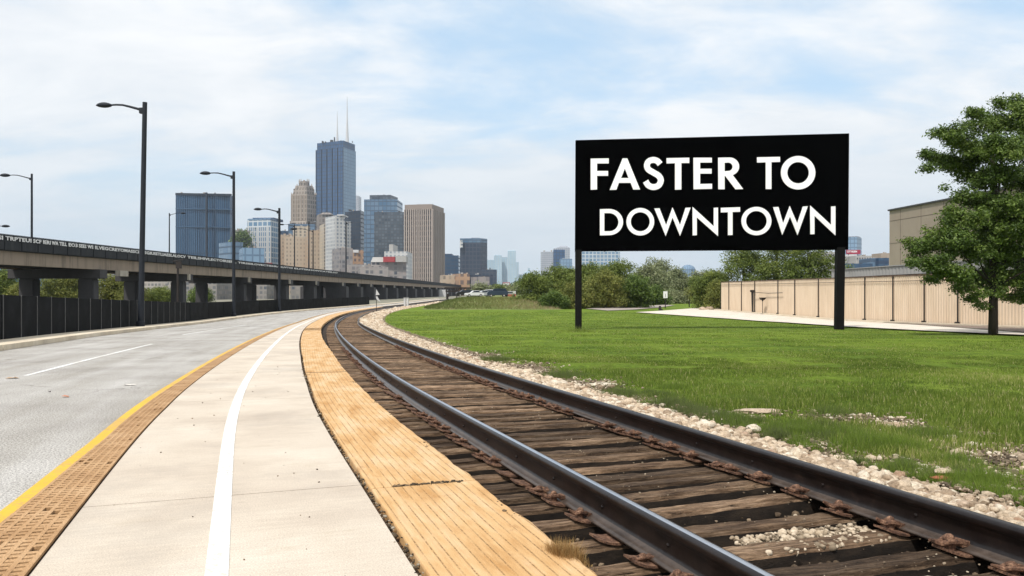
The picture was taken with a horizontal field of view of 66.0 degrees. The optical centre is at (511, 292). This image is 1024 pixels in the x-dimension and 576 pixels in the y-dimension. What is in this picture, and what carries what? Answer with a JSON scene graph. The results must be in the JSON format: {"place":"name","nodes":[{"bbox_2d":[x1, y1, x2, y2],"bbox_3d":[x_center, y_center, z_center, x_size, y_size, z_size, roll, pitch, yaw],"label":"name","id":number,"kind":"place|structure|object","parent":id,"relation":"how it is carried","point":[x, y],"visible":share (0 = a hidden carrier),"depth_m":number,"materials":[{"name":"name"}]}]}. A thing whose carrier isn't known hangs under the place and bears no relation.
{"place":"outdoors","nodes":[
{"label":"outdoors","id":0,"kind":"place"},
{"bbox_2d":[0,299,437,575],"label":"road","id":1,"kind":"structure","parent":0,"point":[44,432],"depth_m":12.13,"materials":[{"name":"grey asphalt"}]},
{"bbox_2d":[0,323,292,522],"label":"yellow line","id":2,"kind":"object","parent":1,"relation":"on","point":[25,497],"visible":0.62,"depth_m":6.12,"materials":[{"name":"paint"}]},
{"bbox_2d":[0,298,439,350],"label":"kerb","id":3,"kind":"structure","parent":1,"relation":"on","point":[14,343],"depth_m":33.61,"materials":[{"name":"concrete"}]},
{"bbox_2d":[96,102,146,325],"bbox_3d":[-20.870,-4.182,42.109,2.721,11.973,0.450,0,0,0],"label":"street lamp","id":4,"kind":"object","parent":3,"relation":"on","point":[143,112],"visible":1,"depth_m":42.00,"materials":[{"name":"black metal"}]},
{"bbox_2d":[200,171,235,315],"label":"street lamp","id":5,"kind":"object","parent":3,"relation":"on","point":[232,176],"visible":1,"depth_m":72.69,"materials":[{"name":"black metal"}]},
{"bbox_2d":[254,208,280,310],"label":"street lamp","id":6,"kind":"object","parent":3,"relation":"on","point":[279,258],"visible":0.98,"depth_m":91.78,"materials":[{"name":"black metal"}]},
{"bbox_2d":[30,299,441,575],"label":"pavement","id":7,"kind":"structure","parent":0,"point":[146,502],"depth_m":4.80,"materials":[{"name":"concrete"}]},
{"bbox_2d":[27,367,214,575],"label":"tactile bed","id":8,"kind":"object","parent":7,"relation":"on","point":[40,559],"visible":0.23,"depth_m":4.78,"materials":[{"name":"brown"}]},
{"bbox_2d":[0,306,375,575],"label":"tactile strip","id":9,"kind":"object","parent":7,"relation":"on","point":[34,524],"visible":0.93,"depth_m":4.93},
{"bbox_2d":[204,309,354,575],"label":"white line","id":10,"kind":"object","parent":7,"relation":"on","point":[217,561],"visible":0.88,"depth_m":4.83,"materials":[{"name":"paint"}]},
{"bbox_2d":[227,228,255,247],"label":"tree","id":11,"kind":"object","parent":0,"point":[242,236],"visible":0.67,"depth_m":1045.00,"materials":[{"name":"green plant"}]},
{"bbox_2d":[99,294,466,306],"bbox_3d":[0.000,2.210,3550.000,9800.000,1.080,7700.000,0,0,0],"label":"ground","id":12,"kind":"structure","parent":0,"point":[389,300],"depth_m":309.52,"materials":[{"name":"grey concrete"}]},
{"bbox_2d":[40,279,100,297],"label":"tree","id":13,"kind":"object","parent":12,"relation":"on","point":[64,288],"visible":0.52,"depth_m":147.26,"materials":[{"name":"green plant"}]},
{"bbox_2d":[98,274,152,300],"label":"tree","id":14,"kind":"object","parent":12,"relation":"on","point":[114,290],"visible":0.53,"depth_m":150.43,"materials":[{"name":"green plant"}]},
{"bbox_2d":[145,285,170,301],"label":"tree","id":15,"kind":"object","parent":12,"relation":"on","point":[162,294],"visible":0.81,"depth_m":168.37,"materials":[{"name":"green plant"}]},
{"bbox_2d":[0,294,368,339],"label":"panel fence","id":16,"kind":"object","parent":12,"relation":"on","point":[24,316],"visible":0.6,"depth_m":37.13,"materials":[{"name":"black metal"}]},
{"bbox_2d":[175,192,231,257],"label":"tower","id":17,"kind":"structure","parent":12,"relation":"on","point":[203,226],"depth_m":1156.05,"materials":[{"name":"blue glass"}]},
{"bbox_2d":[207,283,231,299],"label":"building","id":18,"kind":"structure","parent":12,"relation":"on","point":[222,291],"depth_m":305.05,"materials":[{"name":"grey concrete"}]},
{"bbox_2d":[0,233,460,301],"bbox_3d":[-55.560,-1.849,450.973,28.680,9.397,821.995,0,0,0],"label":"viaduct","id":19,"kind":"object","parent":12,"relation":"on","point":[28,262],"visible":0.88,"depth_m":135.47,"materials":[{"name":"concrete"}]},
{"bbox_2d":[219,241,242,260],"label":"tower","id":20,"kind":"structure","parent":12,"relation":"on","point":[225,250],"depth_m":988.24,"materials":[{"name":"blue glass"}]},
{"bbox_2d":[239,246,263,262],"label":"building","id":21,"kind":"structure","parent":12,"relation":"on","point":[254,254],"depth_m":905.32,"materials":[{"name":"glass"}]},
{"bbox_2d":[246,218,282,263],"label":"tower","id":22,"kind":"structure","parent":12,"relation":"on","point":[265,233],"depth_m":1293.62,"materials":[{"name":"white glass"}]},
{"bbox_2d":[284,236,305,293],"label":"tower","id":23,"kind":"structure","parent":12,"relation":"on","point":[300,251],"depth_m":1184.03,"materials":[{"name":"beige concrete"}]},
{"bbox_2d":[290,179,316,224],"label":"tower","id":24,"kind":"structure","parent":12,"relation":"on","point":[303,203],"depth_m":1499.86,"materials":[{"name":"stone"}]},
{"bbox_2d":[306,229,319,268],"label":"tower","id":25,"kind":"structure","parent":12,"relation":"on","point":[316,249],"depth_m":1153.85,"materials":[{"name":"beige concrete"}]},
{"bbox_2d":[316,104,355,215],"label":"tower","id":26,"kind":"structure","parent":12,"relation":"on","point":[336,177],"depth_m":2022.39,"materials":[{"name":"glass"}]},
{"bbox_2d":[325,214,347,270],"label":"tower","id":27,"kind":"structure","parent":12,"relation":"on","point":[335,232],"depth_m":1088.21,"materials":[{"name":"white concrete"}]},
{"bbox_2d":[332,247,352,271],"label":"tower","id":28,"kind":"structure","parent":12,"relation":"on","point":[338,259],"depth_m":1005.65,"materials":[{"name":"grey concrete"}]},
{"bbox_2d":[345,209,363,264],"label":"tower","id":29,"kind":"structure","parent":12,"relation":"on","point":[356,218],"depth_m":1511.57,"materials":[{"name":"blue glass"}]},
{"bbox_2d":[358,265,387,276],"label":"building","id":30,"kind":"structure","parent":12,"relation":"on","point":[378,271],"depth_m":864.65,"materials":[{"name":"grey concrete"}]},
{"bbox_2d":[364,195,402,264],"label":"tower","id":31,"kind":"structure","parent":12,"relation":"on","point":[381,203],"depth_m":1450.00,"materials":[{"name":"blue glass"}]},
{"bbox_2d":[374,211,403,256],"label":"tower","id":32,"kind":"structure","parent":12,"relation":"on","point":[388,228],"depth_m":1300.00,"materials":[{"name":"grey glass"}]},
{"bbox_2d":[371,256,407,278],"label":"building","id":33,"kind":"structure","parent":12,"relation":"on","point":[397,266],"depth_m":902.73,"materials":[{"name":"grey metal"}]},
{"bbox_2d":[384,244,411,278],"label":"building","id":34,"kind":"structure","parent":12,"relation":"on","point":[393,251],"depth_m":984.00,"materials":[{"name":"white concrete"}]},
{"bbox_2d":[359,301,442,323],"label":"ballast","id":35,"kind":"structure","parent":12,"relation":"on","point":[376,316],"depth_m":83.91,"materials":[{"name":"gravel"}]},
{"bbox_2d":[404,204,444,282],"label":"tower","id":36,"kind":"structure","parent":12,"relation":"on","point":[424,234],"depth_m":1205.03,"materials":[{"name":"concrete"}]},
{"bbox_2d":[445,254,459,274],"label":"tower","id":37,"kind":"structure","parent":12,"relation":"on","point":[452,263],"depth_m":1600.00,"materials":[{"name":"blue glass"}]},
{"bbox_2d":[460,238,486,274],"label":"tower","id":38,"kind":"structure","parent":12,"relation":"on","point":[473,256],"depth_m":1502.19,"materials":[{"name":"glass"}]},
{"bbox_2d":[508,250,515,284],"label":"tower","id":39,"kind":"structure","parent":12,"relation":"on","point":[511,266],"depth_m":4000.00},
{"bbox_2d":[582,251,619,281],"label":"tower","id":40,"kind":"structure","parent":12,"relation":"on","point":[601,258],"depth_m":1900.00,"materials":[{"name":"blue glass"}]},
{"bbox_2d":[582,269,632,307],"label":"tree","id":41,"kind":"object","parent":12,"relation":"on","point":[605,285],"visible":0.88,"depth_m":115.45,"materials":[{"name":"green plant"}]},
{"bbox_2d":[664,265,692,291],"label":"tree","id":42,"kind":"object","parent":12,"relation":"on","point":[682,280],"visible":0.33,"depth_m":213.44,"materials":[{"name":"green plant"}]},
{"bbox_2d":[888,188,1022,265],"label":"warehouse","id":43,"kind":"structure","parent":12,"relation":"on","point":[908,221],"depth_m":124.30,"materials":[{"name":"concrete"}]},
{"bbox_2d":[299,300,434,575],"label":"pavement joint bed","id":44,"kind":"object","parent":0,"point":[396,539],"visible":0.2,"depth_m":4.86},
{"bbox_2d":[301,328,324,342],"bbox_3d":[-8.621,1.824,34.025,0.858,0.501,18.968,0,0,-14],"label":"edge board","id":45,"kind":"object","parent":44,"relation":"on","point":[311,336],"visible":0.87,"depth_m":30.08,"materials":[{"name":"beige wood"}]},
{"bbox_2d":[301,348,346,372],"bbox_3d":[-4.215,1.489,17.289,0.744,0.289,8.058,0,0,-15],"label":"edge board","id":46,"kind":"object","parent":44,"relation":"on","point":[319,359],"visible":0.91,"depth_m":15.96,"materials":[{"name":"beige wood"}]},
{"bbox_2d":[306,372,474,495],"bbox_3d":[-1.886,1.361,9.202,0.769,0.230,8.559,0,0,-18],"label":"edge board","id":47,"kind":"object","parent":44,"relation":"on","point":[381,447],"visible":0.89,"depth_m":6.64,"materials":[{"name":"brown wood"}]},
{"bbox_2d":[372,480,596,575],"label":"edge board","id":48,"kind":"object","parent":44,"relation":"on","point":[467,528],"visible":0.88,"depth_m":4.06,"materials":[{"name":"brown wood"}]},
{"bbox_2d":[541,535,594,569],"bbox_3d":[0.248,1.229,3.775,0.228,0.102,0.409,0,0,-34],"label":"weed tuft","id":49,"kind":"object","parent":48,"relation":"on","point":[562,550],"visible":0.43,"depth_m":3.74,"materials":[{"name":"beige plant"}]},
{"bbox_2d":[321,299,449,345],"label":"track bed","id":50,"kind":"object","parent":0,"point":[323,329],"depth_m":52.47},
{"bbox_2d":[336,352,416,357],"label":"sleeper","id":51,"kind":"object","parent":50,"relation":"on","point":[375,357],"visible":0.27,"depth_m":18.86,"materials":[{"name":"brown wood"}]},
{"bbox_2d":[371,355,979,575],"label":"sleeper grit","id":52,"kind":"object","parent":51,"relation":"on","point":[884,562],"visible":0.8,"depth_m":5.26,"materials":[{"name":"gravel"}]},
{"bbox_2d":[346,301,436,317],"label":"sleepers","id":53,"kind":"object","parent":50,"relation":"on","point":[358,315],"visible":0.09,"depth_m":83.65,"materials":[{"name":"brown wood"}]},
{"bbox_2d":[334,299,774,575],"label":"rail","id":54,"kind":"object","parent":53,"relation":"on","point":[670,546],"visible":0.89,"depth_m":4.61,"materials":[{"name":"metal"}]},
{"bbox_2d":[353,373,469,381],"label":"sleeper","id":55,"kind":"object","parent":50,"relation":"on","point":[373,377],"visible":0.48,"depth_m":12.90,"materials":[{"name":"brown wood"}]},
{"bbox_2d":[363,382,498,392],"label":"sleeper","id":56,"kind":"object","parent":50,"relation":"on","point":[381,389],"visible":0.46,"depth_m":11.28,"materials":[{"name":"brown wood"}]},
{"bbox_2d":[370,388,514,400],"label":"sleeper","id":57,"kind":"object","parent":50,"relation":"on","point":[437,396],"visible":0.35,"depth_m":10.41,"materials":[{"name":"brown wood"}]},
{"bbox_2d":[375,390,520,403],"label":"sleeper","id":58,"kind":"object","parent":50,"relation":"on","point":[398,396],"visible":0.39,"depth_m":10.13,"materials":[{"name":"brown wood"}]},
{"bbox_2d":[362,322,553,377],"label":"crushed ballast","id":59,"kind":"structure","parent":50,"relation":"on","point":[383,328],"depth_m":21.98,"materials":[{"name":"gravel"}]},
{"bbox_2d":[381,393,538,409],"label":"sleeper","id":60,"kind":"object","parent":50,"relation":"on","point":[483,403],"visible":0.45,"depth_m":9.58,"materials":[{"name":"brown wood"}]},
{"bbox_2d":[387,397,545,413],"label":"sleeper","id":61,"kind":"object","parent":50,"relation":"on","point":[468,408],"visible":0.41,"depth_m":9.19,"materials":[{"name":"brown wood"}]},
{"bbox_2d":[392,403,555,418],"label":"sleeper","id":62,"kind":"object","parent":50,"relation":"on","point":[407,415],"visible":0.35,"depth_m":8.88,"materials":[{"name":"brown wood"}]},
{"bbox_2d":[397,404,564,422],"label":"sleeper","id":63,"kind":"object","parent":50,"relation":"on","point":[556,410],"visible":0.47,"depth_m":8.62,"materials":[{"name":"brown wood"}]},
{"bbox_2d":[401,408,583,426],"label":"sleeper","id":64,"kind":"object","parent":50,"relation":"on","point":[567,415],"visible":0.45,"depth_m":8.38,"materials":[{"name":"brown wood"}]},
{"bbox_2d":[407,416,589,431],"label":"sleeper","id":65,"kind":"object","parent":50,"relation":"on","point":[433,425],"visible":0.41,"depth_m":7.98,"materials":[{"name":"brown wood"}]},
{"bbox_2d":[414,419,602,439],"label":"sleeper","id":66,"kind":"object","parent":50,"relation":"on","point":[441,434],"visible":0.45,"depth_m":7.71,"materials":[{"name":"brown wood"}]},
{"bbox_2d":[425,421,615,444],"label":"sleeper","id":67,"kind":"object","parent":50,"relation":"on","point":[606,425],"visible":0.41,"depth_m":7.43,"materials":[{"name":"brown wood"}]},
{"bbox_2d":[431,427,628,449],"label":"sleeper","id":68,"kind":"object","parent":50,"relation":"on","point":[617,433],"visible":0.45,"depth_m":7.14,"materials":[{"name":"brown wood"}]},
{"bbox_2d":[437,429,646,459],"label":"sleeper","id":69,"kind":"object","parent":50,"relation":"on","point":[466,451],"visible":0.36,"depth_m":6.89,"materials":[{"name":"brown wood"}]},
{"bbox_2d":[450,435,666,465],"bbox_3d":[0.540,1.383,6.587,2.383,0.296,0.176,0,0,-19],"label":"sleeper","id":70,"kind":"object","parent":50,"relation":"on","point":[652,445],"visible":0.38,"depth_m":6.59,"materials":[{"name":"brown wood"}]},
{"bbox_2d":[457,441,687,475],"bbox_3d":[0.654,1.374,6.302,2.375,0.284,0.174,0,0,-19],"label":"sleeper","id":71,"kind":"object","parent":50,"relation":"on","point":[490,466],"visible":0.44,"depth_m":6.27,"materials":[{"name":"brown wood"}]},
{"bbox_2d":[471,450,710,485],"bbox_3d":[0.708,1.384,6.003,2.381,0.289,0.171,0,0,-19],"label":"sleeper","id":72,"kind":"object","parent":50,"relation":"on","point":[504,477],"visible":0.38,"depth_m":6.01,"materials":[{"name":"brown wood"}]},
{"bbox_2d":[483,461,725,495],"bbox_3d":[0.865,1.390,5.693,2.378,0.260,0.176,0,0,-18],"label":"sleeper","id":73,"kind":"object","parent":50,"relation":"on","point":[517,486],"visible":0.31,"depth_m":5.64,"materials":[{"name":"brown wood"}]},
{"bbox_2d":[495,463,750,506],"bbox_3d":[0.941,1.371,5.463,2.380,0.279,0.182,0,0,-22],"label":"sleeper","id":74,"kind":"object","parent":50,"relation":"on","point":[531,498],"visible":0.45,"depth_m":5.43,"materials":[{"name":"brown wood"}]},
{"bbox_2d":[509,471,785,521],"bbox_3d":[1.056,1.366,5.181,2.379,0.277,0.176,0,0,-22],"label":"sleeper","id":75,"kind":"object","parent":50,"relation":"on","point":[553,508],"visible":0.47,"depth_m":5.13,"materials":[{"name":"brown wood"}]},
{"bbox_2d":[532,484,829,543],"bbox_3d":[1.163,1.367,4.820,2.379,0.276,0.175,0,0,-21],"label":"sleeper","id":76,"kind":"object","parent":50,"relation":"on","point":[579,525],"visible":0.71,"depth_m":4.80,"materials":[{"name":"brown wood"}]},
{"bbox_2d":[357,300,1023,573],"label":"rail","id":77,"kind":"object","parent":50,"relation":"on","point":[995,540],"visible":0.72,"depth_m":5.11,"materials":[{"name":"metal"}]},
{"bbox_2d":[561,500,882,565],"bbox_3d":[1.238,1.384,4.477,2.377,0.285,0.173,0,0,-20],"label":"sleeper","id":78,"kind":"object","parent":50,"relation":"on","point":[607,549],"visible":0.41,"depth_m":4.45,"materials":[{"name":"brown wood"}]},
{"bbox_2d":[587,516,937,575],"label":"sleeper","id":79,"kind":"object","parent":50,"relation":"on","point":[641,564],"visible":0.48,"depth_m":4.10,"materials":[{"name":"brown wood"}]},
{"bbox_2d":[729,521,891,555],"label":"gap gravel","id":80,"kind":"structure","parent":50,"relation":"on","point":[793,533],"depth_m":4.27,"materials":[{"name":"beige gravel"}]},
{"bbox_2d":[658,533,994,575],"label":"sleeper","id":81,"kind":"object","parent":50,"relation":"on","point":[946,551],"visible":0.56,"depth_m":3.84,"materials":[{"name":"brown wood"}]},
{"bbox_2d":[963,561,1023,575],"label":"sleeper","id":82,"kind":"object","parent":50,"relation":"on","point":[1010,568],"visible":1,"depth_m":3.65,"materials":[{"name":"brown wood"}]},
{"bbox_2d":[422,295,562,309],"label":"grassy bank","id":83,"kind":"structure","parent":0,"point":[487,308],"depth_m":109.17,"materials":[{"name":"green plant"}]},
{"bbox_2d":[505,270,552,302],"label":"tree","id":84,"kind":"object","parent":83,"relation":"on","point":[533,283],"visible":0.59,"depth_m":118.79,"materials":[{"name":"green plant"}]},
{"bbox_2d":[537,287,572,308],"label":"tree","id":85,"kind":"object","parent":83,"relation":"on","point":[562,301],"visible":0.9,"depth_m":110.15,"materials":[{"name":"green plant"}]},
{"bbox_2d":[0,0,1023,285],"label":"sky","id":86,"kind":"structure","parent":0,"point":[476,111],"materials":[{"name":"blue"}]},
{"bbox_2d":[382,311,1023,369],"bbox_3d":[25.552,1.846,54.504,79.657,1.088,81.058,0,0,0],"label":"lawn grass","id":87,"kind":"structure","parent":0,"point":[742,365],"depth_m":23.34,"materials":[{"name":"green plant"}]},
{"bbox_2d":[383,304,1023,493],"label":"lawn","id":88,"kind":"structure","parent":0,"point":[579,365],"depth_m":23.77,"materials":[{"name":"green plant"}]},
{"bbox_2d":[424,296,560,308],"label":"bank weeds","id":89,"kind":"object","parent":88,"relation":"on","point":[462,300],"visible":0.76,"depth_m":113.30,"materials":[{"name":"green plant"}]},
{"bbox_2d":[534,262,582,293],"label":"tree","id":90,"kind":"object","parent":88,"relation":"on","point":[559,275],"visible":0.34,"depth_m":122.58,"materials":[{"name":"green plant"}]},
{"bbox_2d":[554,279,593,308],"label":"tree","id":91,"kind":"object","parent":88,"relation":"on","point":[570,290],"visible":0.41,"depth_m":112.32,"materials":[{"name":"green plant"}]},
{"bbox_2d":[562,259,616,306],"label":"tree","id":92,"kind":"object","parent":88,"relation":"on","point":[586,268],"visible":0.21,"depth_m":124.84,"materials":[{"name":"green plant"}]},
{"bbox_2d":[598,257,655,306],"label":"tree","id":93,"kind":"object","parent":88,"relation":"on","point":[620,268],"visible":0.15,"depth_m":126.44,"materials":[{"name":"green plant"}]},
{"bbox_2d":[619,272,656,307],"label":"tree","id":94,"kind":"object","parent":88,"relation":"on","point":[638,290],"visible":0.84,"depth_m":116.92,"materials":[{"name":"green plant"}]},
{"bbox_2d":[633,262,678,291],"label":"tree","id":95,"kind":"object","parent":88,"relation":"on","point":[657,276],"visible":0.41,"depth_m":202.60,"materials":[{"name":"green plant"}]},
{"bbox_2d":[650,284,673,304],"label":"tree","id":96,"kind":"object","parent":88,"relation":"on","point":[660,300],"visible":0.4,"depth_m":148.71,"materials":[{"name":"green plant"}]},
{"bbox_2d":[685,267,726,307],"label":"tree","id":97,"kind":"object","parent":88,"relation":"on","point":[699,284],"visible":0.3,"depth_m":111.55,"materials":[{"name":"green plant"}]},
{"bbox_2d":[575,133,848,329],"bbox_3d":[10.106,-2.927,39.880,13.830,10.214,0.325,0,0,0],"label":"billboard","id":98,"kind":"object","parent":88,"relation":"on","point":[763,192],"visible":1,"depth_m":39.76,"materials":[{"name":"black paint"}]},
{"bbox_2d":[701,278,726,309],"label":"tree","id":99,"kind":"object","parent":88,"relation":"on","point":[712,297],"visible":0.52,"depth_m":104.00,"materials":[{"name":"green plant"}]},
{"bbox_2d":[421,337,1023,505],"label":"verge pebbles","id":100,"kind":"object","parent":88,"relation":"on","point":[1012,458],"visible":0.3,"depth_m":6.28,"materials":[{"name":"beige gravel"}]},
{"bbox_2d":[705,250,779,293],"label":"tree","id":101,"kind":"object","parent":88,"relation":"on","point":[744,260],"visible":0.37,"depth_m":107.45,"materials":[{"name":"green plant"}]},
{"bbox_2d":[478,354,1023,506],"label":"verge weeds","id":102,"kind":"object","parent":88,"relation":"on","point":[993,480],"visible":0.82,"depth_m":6.53,"materials":[{"name":"green plant"}]},
{"bbox_2d":[488,366,1023,525],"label":"cobble ballast","id":103,"kind":"structure","parent":88,"relation":"on","point":[899,480],"depth_m":5.99,"materials":[{"name":"gravel"}]},
{"bbox_2d":[737,250,822,280],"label":"tree","id":104,"kind":"object","parent":88,"relation":"on","point":[771,271],"visible":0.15,"depth_m":103.25,"materials":[{"name":"green plant"}]},
{"bbox_2d":[771,250,853,279],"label":"tree","id":105,"kind":"object","parent":88,"relation":"on","point":[821,263],"visible":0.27,"depth_m":99.02,"materials":[{"name":"green plant"}]},
{"bbox_2d":[714,309,1023,327],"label":"wall kerb","id":106,"kind":"structure","parent":88,"relation":"on","point":[914,323],"depth_m":55.26,"materials":[{"name":"concrete"}]},
{"bbox_2d":[720,274,1023,325],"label":"corrugated wall","id":107,"kind":"structure","parent":88,"relation":"on","point":[906,298],"depth_m":58.38,"materials":[{"name":"beige metal"}]},
{"bbox_2d":[829,259,1017,277],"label":"canopy building","id":108,"kind":"structure","parent":88,"relation":"on","point":[891,270],"depth_m":62.55,"materials":[{"name":"metal"}]},
{"bbox_2d":[895,92,1023,335],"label":"tree","id":109,"kind":"object","parent":88,"relation":"on","point":[995,246],"visible":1,"depth_m":30.86,"materials":[{"name":"green plant"}]},
{"bbox_2d":[642,308,1023,334],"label":"path","id":110,"kind":"structure","parent":0,"point":[727,314],"depth_m":61.99,"materials":[{"name":"concrete"}]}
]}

